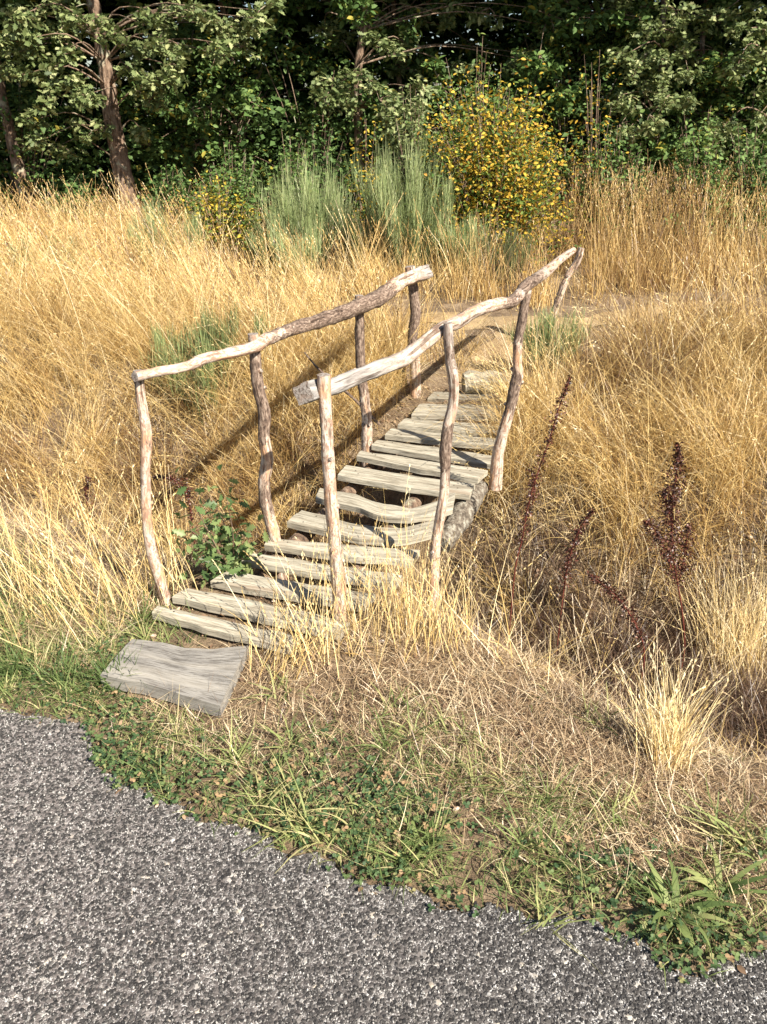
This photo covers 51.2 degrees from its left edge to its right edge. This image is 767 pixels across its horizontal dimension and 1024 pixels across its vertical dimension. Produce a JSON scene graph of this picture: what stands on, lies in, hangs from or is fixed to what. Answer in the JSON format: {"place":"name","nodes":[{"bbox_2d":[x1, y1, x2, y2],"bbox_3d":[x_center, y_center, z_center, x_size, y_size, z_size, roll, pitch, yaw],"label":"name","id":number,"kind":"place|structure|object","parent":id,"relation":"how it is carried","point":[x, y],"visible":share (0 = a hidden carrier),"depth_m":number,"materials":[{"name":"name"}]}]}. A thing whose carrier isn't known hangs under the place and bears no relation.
{"place":"outdoors","nodes":[
{"label":"outdoors","id":0,"kind":"place"},
{"bbox_2d":[0,128,766,977],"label":"ground","id":1,"kind":"structure","parent":0,"point":[390,496],"depth_m":2.71,"materials":[{"name":"soil"}]},
{"bbox_2d":[0,60,41,223],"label":"oak tree","id":2,"kind":"object","parent":1,"relation":"on","point":[11,136],"visible":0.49,"depth_m":11.14,"materials":[{"name":"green plant"}]},
{"bbox_2d":[0,626,61,706],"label":"grass tussock","id":3,"kind":"object","parent":1,"relation":"on","point":[17,659],"depth_m":2.51,"materials":[{"name":"green plant"}]},
{"bbox_2d":[0,230,77,278],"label":"tall grass","id":4,"kind":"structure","parent":1,"relation":"on","point":[43,252],"depth_m":6.99,"materials":[{"name":"beige plant"}]},
{"bbox_2d":[2,628,103,697],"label":"grass tussock","id":5,"kind":"object","parent":1,"relation":"on","point":[65,668],"depth_m":2.47,"materials":[{"name":"green plant"}]},
{"bbox_2d":[0,39,113,221],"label":"understorey bush","id":6,"kind":"object","parent":1,"relation":"on","point":[29,100],"visible":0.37,"depth_m":11.32,"materials":[{"name":"green plant"}]},
{"bbox_2d":[0,0,122,217],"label":"oak tree","id":7,"kind":"object","parent":1,"relation":"on","point":[93,64],"visible":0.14,"depth_m":11.65,"materials":[{"name":"green plant"}]},
{"bbox_2d":[40,174,110,232],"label":"bush","id":8,"kind":"object","parent":1,"relation":"on","point":[73,192],"visible":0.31,"depth_m":10.44,"materials":[{"name":"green plant"}]},
{"bbox_2d":[75,476,100,538],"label":"dock plant","id":9,"kind":"object","parent":1,"relation":"on","point":[88,481],"visible":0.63,"depth_m":3.99,"materials":[{"name":"red plant"}]},
{"bbox_2d":[0,430,179,659],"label":"grass tussock","id":10,"kind":"object","parent":1,"relation":"on","point":[21,573],"depth_m":2.79,"materials":[{"name":"plant"}]},
{"bbox_2d":[63,638,142,703],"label":"grass tussock","id":11,"kind":"object","parent":1,"relation":"on","point":[103,679],"depth_m":2.44,"materials":[{"name":"green plant"}]},
{"bbox_2d":[0,447,212,651],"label":"grass tussock","id":12,"kind":"object","parent":1,"relation":"on","point":[82,582],"depth_m":2.73,"materials":[{"name":"plant"}]},
{"bbox_2d":[63,448,213,610],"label":"grass tussock","id":13,"kind":"object","parent":1,"relation":"on","point":[168,576],"depth_m":2.86,"materials":[{"name":"plant"}]},
{"bbox_2d":[0,0,287,229],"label":"oak tree","id":14,"kind":"object","parent":1,"relation":"on","point":[94,23],"visible":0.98,"depth_m":9.64,"materials":[{"name":"green plant"}]},
{"bbox_2d":[117,193,208,271],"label":"tussock","id":15,"kind":"object","parent":1,"relation":"on","point":[161,228],"visible":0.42,"depth_m":7.88,"materials":[{"name":"beige plant"}]},
{"bbox_2d":[128,155,217,237],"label":"bush","id":16,"kind":"object","parent":1,"relation":"on","point":[169,188],"visible":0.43,"depth_m":9.04,"materials":[{"name":"green plant"}]},
{"bbox_2d":[100,639,248,717],"bbox_3d":[-0.654,0.502,2.471,0.405,0.050,0.292,3,27,6],"label":"step board","id":17,"kind":"object","parent":1,"relation":"on","point":[191,672],"visible":0.98,"depth_m":2.44,"materials":[{"name":"grey wood"}]},
{"bbox_2d":[152,472,198,551],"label":"dock plant","id":18,"kind":"object","parent":1,"relation":"on","point":[188,496],"visible":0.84,"depth_m":3.97,"materials":[{"name":"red plant"}]},
{"bbox_2d":[136,298,269,424],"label":"broom shrub","id":19,"kind":"object","parent":1,"relation":"on","point":[200,340],"visible":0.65,"depth_m":4.86,"materials":[{"name":"plant"}]},
{"bbox_2d":[122,27,306,212],"bbox_3d":[-2.362,-5.334,11.551,2.660,3.036,1.475,0,27,0],"label":"understorey bush","id":20,"kind":"object","parent":1,"relation":"on","point":[212,111],"visible":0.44,"depth_m":11.24,"materials":[{"name":"green plant"}]},
{"bbox_2d":[171,164,262,269],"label":"bush","id":21,"kind":"object","parent":1,"relation":"on","point":[218,203],"visible":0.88,"depth_m":8.40,"materials":[{"name":"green plant"}]},
{"bbox_2d":[171,464,268,588],"bbox_3d":[-0.603,0.071,2.925,0.361,0.527,0.363,0,27,0],"label":"oak sapling","id":22,"kind":"object","parent":1,"relation":"on","point":[232,565],"visible":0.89,"depth_m":2.92,"materials":[{"name":"green plant"}]},
{"bbox_2d":[184,726,272,798],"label":"grass tussock","id":23,"kind":"object","parent":1,"relation":"on","point":[242,762],"depth_m":2.17,"materials":[{"name":"plant"}]},
{"bbox_2d":[190,137,269,260],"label":"bush","id":24,"kind":"object","parent":1,"relation":"on","point":[242,191],"visible":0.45,"depth_m":8.66,"materials":[{"name":"green plant"}]},
{"bbox_2d":[92,0,381,206],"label":"oak tree","id":25,"kind":"object","parent":1,"relation":"on","point":[237,98],"visible":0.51,"depth_m":11.21,"materials":[{"name":"green plant"}]},
{"bbox_2d":[229,201,283,264],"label":"broom shrub","id":26,"kind":"object","parent":1,"relation":"on","point":[256,225],"visible":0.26,"depth_m":8.65,"materials":[{"name":"plant"}]},
{"bbox_2d":[228,658,316,705],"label":"grass tussock","id":27,"kind":"object","parent":1,"relation":"on","point":[272,679],"depth_m":2.42,"materials":[{"name":"beige plant"}]},
{"bbox_2d":[245,213,325,278],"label":"broom shrub","id":28,"kind":"object","parent":1,"relation":"on","point":[275,235],"visible":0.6,"depth_m":7.92,"materials":[{"name":"plant"}]},
{"bbox_2d":[205,574,373,685],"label":"grass tussock","id":29,"kind":"object","parent":1,"relation":"on","point":[293,650],"depth_m":2.52,"materials":[{"name":"plant"}]},
{"bbox_2d":[260,124,325,241],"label":"bush","id":30,"kind":"object","parent":1,"relation":"on","point":[284,156],"visible":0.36,"depth_m":8.45,"materials":[{"name":"green plant"}]},
{"bbox_2d":[252,153,356,269],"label":"broom shrub","id":31,"kind":"object","parent":1,"relation":"on","point":[290,208],"visible":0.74,"depth_m":8.14,"materials":[{"name":"green plant"}]},
{"bbox_2d":[212,515,409,683],"bbox_3d":[-0.243,0.225,2.558,0.453,0.468,0.551,-18,32,-31],"label":"grass tussock","id":32,"kind":"object","parent":1,"relation":"on","point":[321,625],"depth_m":2.54,"materials":[{"name":"plant"}]},
{"bbox_2d":[231,26,393,221],"bbox_3d":[-1.057,-5.376,11.528,2.423,2.842,1.780,0,27,0],"label":"understorey bush","id":33,"kind":"object","parent":1,"relation":"on","point":[314,111],"visible":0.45,"depth_m":11.19,"materials":[{"name":"green plant"}]},
{"bbox_2d":[270,115,373,240],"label":"bush","id":34,"kind":"object","parent":1,"relation":"on","point":[323,166],"visible":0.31,"depth_m":9.70,"materials":[{"name":"green plant"}]},
{"bbox_2d":[158,0,526,185],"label":"oak tree","id":35,"kind":"object","parent":1,"relation":"on","point":[434,67],"visible":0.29,"depth_m":11.32,"materials":[{"name":"green plant"}]},
{"bbox_2d":[322,193,387,272],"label":"broom shrub","id":36,"kind":"object","parent":1,"relation":"on","point":[366,227],"visible":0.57,"depth_m":8.12,"materials":[{"name":"green plant"}]},
{"bbox_2d":[131,247,583,654],"bbox_3d":[0.319,-0.733,4.080,0.957,1.127,3.998,10,28,19],"label":"footbridge","id":37,"kind":"object","parent":1,"relation":"on","point":[467,493],"visible":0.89,"depth_m":3.08,"materials":[{"name":"brown wood"}]},
{"bbox_2d":[341,115,390,258],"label":"bush","id":38,"kind":"object","parent":1,"relation":"on","point":[366,154],"visible":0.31,"depth_m":8.71,"materials":[{"name":"green plant"}]},
{"bbox_2d":[0,178,766,759],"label":"bank grass","id":39,"kind":"structure","parent":1,"relation":"on","point":[58,326],"depth_m":4.71,"materials":[{"name":"plant"}]},
{"bbox_2d":[304,352,380,425],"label":"dead branch","id":40,"kind":"object","parent":39,"relation":"on","point":[346,392],"visible":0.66,"depth_m":4.33,"materials":[{"name":"brown wood"}]},
{"bbox_2d":[0,145,766,402],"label":"dry meadow grass","id":41,"kind":"structure","parent":1,"relation":"on","point":[603,256],"depth_m":7.42,"materials":[{"name":"plant"}]},
{"bbox_2d":[0,517,766,990],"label":"verge grass","id":42,"kind":"structure","parent":1,"relation":"on","point":[288,817],"depth_m":2.05,"materials":[{"name":"green plant"}]},
{"bbox_2d":[0,0,766,223],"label":"woodland","id":43,"kind":"object","parent":1,"relation":"on","point":[93,162],"visible":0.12,"depth_m":12.27,"materials":[{"name":"green plant"}]},
{"bbox_2d":[0,580,766,984],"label":"clover","id":44,"kind":"object","parent":1,"relation":"on","point":[402,868],"visible":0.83,"depth_m":2.00,"materials":[{"name":"green plant"}]},
{"bbox_2d":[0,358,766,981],"bbox_3d":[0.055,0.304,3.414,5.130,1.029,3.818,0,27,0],"label":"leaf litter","id":45,"kind":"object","parent":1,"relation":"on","point":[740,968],"visible":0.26,"depth_m":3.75,"materials":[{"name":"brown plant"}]},
{"bbox_2d":[0,315,766,951],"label":"dead straw","id":46,"kind":"object","parent":1,"relation":"on","point":[752,733],"visible":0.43,"depth_m":2.62,"materials":[{"name":"beige plant"}]},
{"bbox_2d":[365,681,431,723],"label":"grass tussock","id":47,"kind":"object","parent":1,"relation":"on","point":[385,710],"depth_m":2.35,"materials":[{"name":"beige plant"}]},
{"bbox_2d":[321,487,476,662],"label":"grass tussock","id":48,"kind":"object","parent":1,"relation":"on","point":[391,600],"depth_m":2.64,"materials":[{"name":"plant"}]},
{"bbox_2d":[344,130,459,271],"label":"broom shrub","id":49,"kind":"object","parent":1,"relation":"on","point":[383,188],"visible":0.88,"depth_m":7.79,"materials":[{"name":"green plant"}]},
{"bbox_2d":[376,78,452,257],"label":"bush","id":50,"kind":"object","parent":1,"relation":"on","point":[400,157],"visible":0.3,"depth_m":8.57,"materials":[{"name":"green plant"}]},
{"bbox_2d":[393,812,442,864],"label":"plantain plant","id":51,"kind":"object","parent":1,"relation":"on","point":[431,823],"visible":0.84,"depth_m":1.96,"materials":[{"name":"green plant"}]},
{"bbox_2d":[354,526,508,674],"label":"grass tussock","id":52,"kind":"object","parent":1,"relation":"on","point":[430,611],"depth_m":2.61,"materials":[{"name":"plant"}]},
{"bbox_2d":[301,0,571,220],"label":"oak tree","id":53,"kind":"object","parent":1,"relation":"on","point":[341,91],"visible":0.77,"depth_m":10.72,"materials":[{"name":"green plant"}]},
{"bbox_2d":[428,208,491,281],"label":"broom shrub","id":54,"kind":"object","parent":1,"relation":"on","point":[452,228],"visible":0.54,"depth_m":7.79,"materials":[{"name":"plant"}]},
{"bbox_2d":[430,697,502,754],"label":"grass tussock","id":55,"kind":"object","parent":1,"relation":"on","point":[462,732],"depth_m":2.23,"materials":[{"name":"beige plant"}]},
{"bbox_2d":[433,29,525,233],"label":"bush","id":56,"kind":"object","parent":1,"relation":"on","point":[467,94],"visible":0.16,"depth_m":8.45,"materials":[{"name":"green plant"}]},
{"bbox_2d":[461,370,510,393],"bbox_3d":[0.642,-0.783,4.822,0.334,0.155,0.155,-3,27,-6],"label":"sill log","id":57,"kind":"object","parent":1,"relation":"on","point":[466,376],"visible":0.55,"depth_m":4.76,"materials":[{"name":"brown wood"}]},
{"bbox_2d":[382,512,594,687],"bbox_3d":[0.348,0.342,2.752,0.718,0.990,0.652,8,28,16],"label":"grass tussock","id":58,"kind":"object","parent":1,"relation":"on","point":[508,640],"depth_m":2.60,"materials":[{"name":"plant"}]},
{"bbox_2d":[403,52,595,274],"bbox_3d":[1.153,-3.408,8.077,2.184,2.154,1.464,0,27,0],"label":"bush","id":59,"kind":"object","parent":1,"relation":"on","point":[503,187],"visible":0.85,"depth_m":7.93,"materials":[{"name":"yellow plant"}]},
{"bbox_2d":[462,394,543,497],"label":"grass tussock","id":60,"kind":"object","parent":1,"relation":"on","point":[508,435],"depth_m":4.19,"materials":[{"name":"plant"}]},
{"bbox_2d":[472,216,536,286],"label":"broom shrub","id":61,"kind":"object","parent":1,"relation":"on","point":[507,252],"visible":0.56,"depth_m":7.68,"materials":[{"name":"green plant"}]},
{"bbox_2d":[425,312,597,436],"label":"grass tussock","id":62,"kind":"object","parent":1,"relation":"on","point":[522,385],"depth_m":4.41,"materials":[{"name":"plant"}]},
{"bbox_2d":[507,375,571,646],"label":"dock plant","id":63,"kind":"object","parent":1,"relation":"on","point":[534,474],"visible":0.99,"depth_m":3.29,"materials":[{"name":"red plant"}]},
{"bbox_2d":[393,0,713,214],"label":"oak tree","id":64,"kind":"object","parent":1,"relation":"on","point":[553,12],"visible":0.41,"depth_m":10.86,"materials":[{"name":"green plant"}]},
{"bbox_2d":[554,508,594,665],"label":"dock plant","id":65,"kind":"object","parent":1,"relation":"on","point":[567,565],"visible":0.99,"depth_m":3.39,"materials":[{"name":"red plant"}]},
{"bbox_2d":[455,578,693,698],"bbox_3d":[0.888,0.475,3.616,0.702,0.498,0.883,-24,35,-39],"label":"grass tussock","id":66,"kind":"object","parent":1,"relation":"on","point":[565,647],"depth_m":3.47,"materials":[{"name":"plant"}]},
{"bbox_2d":[500,5,651,221],"bbox_3d":[2.619,-5.475,11.379,2.043,3.023,1.658,0,27,0],"label":"understorey bush","id":67,"kind":"object","parent":1,"relation":"on","point":[544,85],"visible":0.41,"depth_m":11.09,"materials":[{"name":"green plant"}]},
{"bbox_2d":[574,639,598,661],"bbox_3d":[0.949,0.662,3.748,0.120,0.084,0.159,-5,38,2],"label":"stone","id":68,"kind":"object","parent":1,"relation":"on","point":[585,651],"visible":0.17,"depth_m":3.71,"materials":[{"name":"brown stone"}]},
{"bbox_2d":[467,349,719,579],"bbox_3d":[1.038,-0.229,3.924,1.167,1.079,1.145,20,33,34],"label":"grass tussock","id":69,"kind":"object","parent":1,"relation":"on","point":[612,471],"depth_m":3.96,"materials":[{"name":"plant"}]},
{"bbox_2d":[561,54,628,252],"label":"dry grass","id":70,"kind":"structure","parent":1,"relation":"on","point":[592,137],"depth_m":8.92,"materials":[{"name":"green plant"}]},
{"bbox_2d":[556,681,639,735],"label":"grass tussock","id":71,"kind":"object","parent":1,"relation":"on","point":[593,720],"depth_m":2.31,"materials":[{"name":"beige plant"}]},
{"bbox_2d":[566,783,649,843],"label":"grass tussock","id":72,"kind":"object","parent":1,"relation":"on","point":[614,819],"depth_m":1.99,"materials":[{"name":"plant"}]},
{"bbox_2d":[573,119,659,256],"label":"dry grass","id":73,"kind":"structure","parent":1,"relation":"on","point":[622,158],"depth_m":8.85,"materials":[{"name":"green plant"}]},
{"bbox_2d":[587,570,651,691],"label":"dock plant","id":74,"kind":"object","parent":1,"relation":"on","point":[616,597],"visible":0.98,"depth_m":3.27,"materials":[{"name":"red plant"}]},
{"bbox_2d":[530,0,766,206],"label":"oak tree","id":75,"kind":"object","parent":1,"relation":"on","point":[578,24],"visible":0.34,"depth_m":11.03,"materials":[{"name":"green plant"}]},
{"bbox_2d":[537,38,766,220],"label":"understorey bush","id":76,"kind":"object","parent":1,"relation":"on","point":[652,166],"visible":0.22,"depth_m":11.24,"materials":[{"name":"green plant"}]},
{"bbox_2d":[576,643,763,785],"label":"grass tussock","id":77,"kind":"object","parent":1,"relation":"on","point":[665,737],"depth_m":2.14,"materials":[{"name":"plant"}]},
{"bbox_2d":[578,346,766,563],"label":"grass tussock","id":78,"kind":"object","parent":1,"relation":"on","point":[705,435],"depth_m":3.83,"materials":[{"name":"plant"}]},
{"bbox_2d":[579,0,766,216],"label":"oak tree","id":79,"kind":"object","parent":1,"relation":"on","point":[684,42],"visible":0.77,"depth_m":10.10,"materials":[{"name":"green plant"}]},
{"bbox_2d":[639,440,706,669],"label":"dock plant","id":80,"kind":"object","parent":1,"relation":"on","point":[658,537],"visible":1,"depth_m":3.21,"materials":[{"name":"red plant"}]},
{"bbox_2d":[613,854,750,962],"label":"plantain plant","id":81,"kind":"object","parent":1,"relation":"on","point":[695,911],"visible":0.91,"depth_m":1.76,"materials":[{"name":"green plant"}]},
{"bbox_2d":[659,106,731,253],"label":"dry grass","id":82,"kind":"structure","parent":1,"relation":"on","point":[706,158],"depth_m":8.54,"materials":[{"name":"green plant"}]},
{"bbox_2d":[638,53,766,215],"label":"understorey bush","id":83,"kind":"object","parent":1,"relation":"on","point":[732,109],"visible":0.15,"depth_m":11.34,"materials":[{"name":"green plant"}]},
{"bbox_2d":[649,779,766,884],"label":"grass tussock","id":84,"kind":"object","parent":1,"relation":"on","point":[717,821],"depth_m":1.92,"materials":[{"name":"plant"}]},
{"bbox_2d":[653,518,766,697],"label":"grass tussock","id":85,"kind":"object","parent":1,"relation":"on","point":[747,641],"depth_m":3.59,"materials":[{"name":"plant"}]},
{"bbox_2d":[674,840,766,925],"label":"plantain plant","id":86,"kind":"object","parent":1,"relation":"on","point":[736,878],"visible":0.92,"depth_m":1.82,"materials":[{"name":"plant"}]},
{"bbox_2d":[693,0,766,217],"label":"oak tree","id":87,"kind":"object","parent":1,"relation":"on","point":[761,34],"visible":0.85,"depth_m":10.03,"materials":[{"name":"green plant"}]},
{"bbox_2d":[708,119,766,256],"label":"dry grass","id":88,"kind":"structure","parent":1,"relation":"on","point":[745,158],"depth_m":8.86,"materials":[{"name":"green plant"}]},
{"bbox_2d":[0,707,766,1023],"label":"road","id":89,"kind":"structure","parent":0,"point":[761,992],"depth_m":1.72,"materials":[{"name":"stone"}]},
{"bbox_2d":[65,0,763,115],"label":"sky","id":90,"kind":"structure","parent":0,"point":[471,39],"materials":[{"name":"white"}]},
{"bbox_2d":[365,300,739,383],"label":"dirt path","id":91,"kind":"structure","parent":0,"point":[506,321],"depth_m":6.29,"materials":[{"name":"beige soil"}]},
{"bbox_2d":[503,298,592,373],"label":"tussock","id":92,"kind":"object","parent":91,"relation":"on","point":[544,335],"visible":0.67,"depth_m":5.05,"materials":[{"name":"plant"}]}
]}

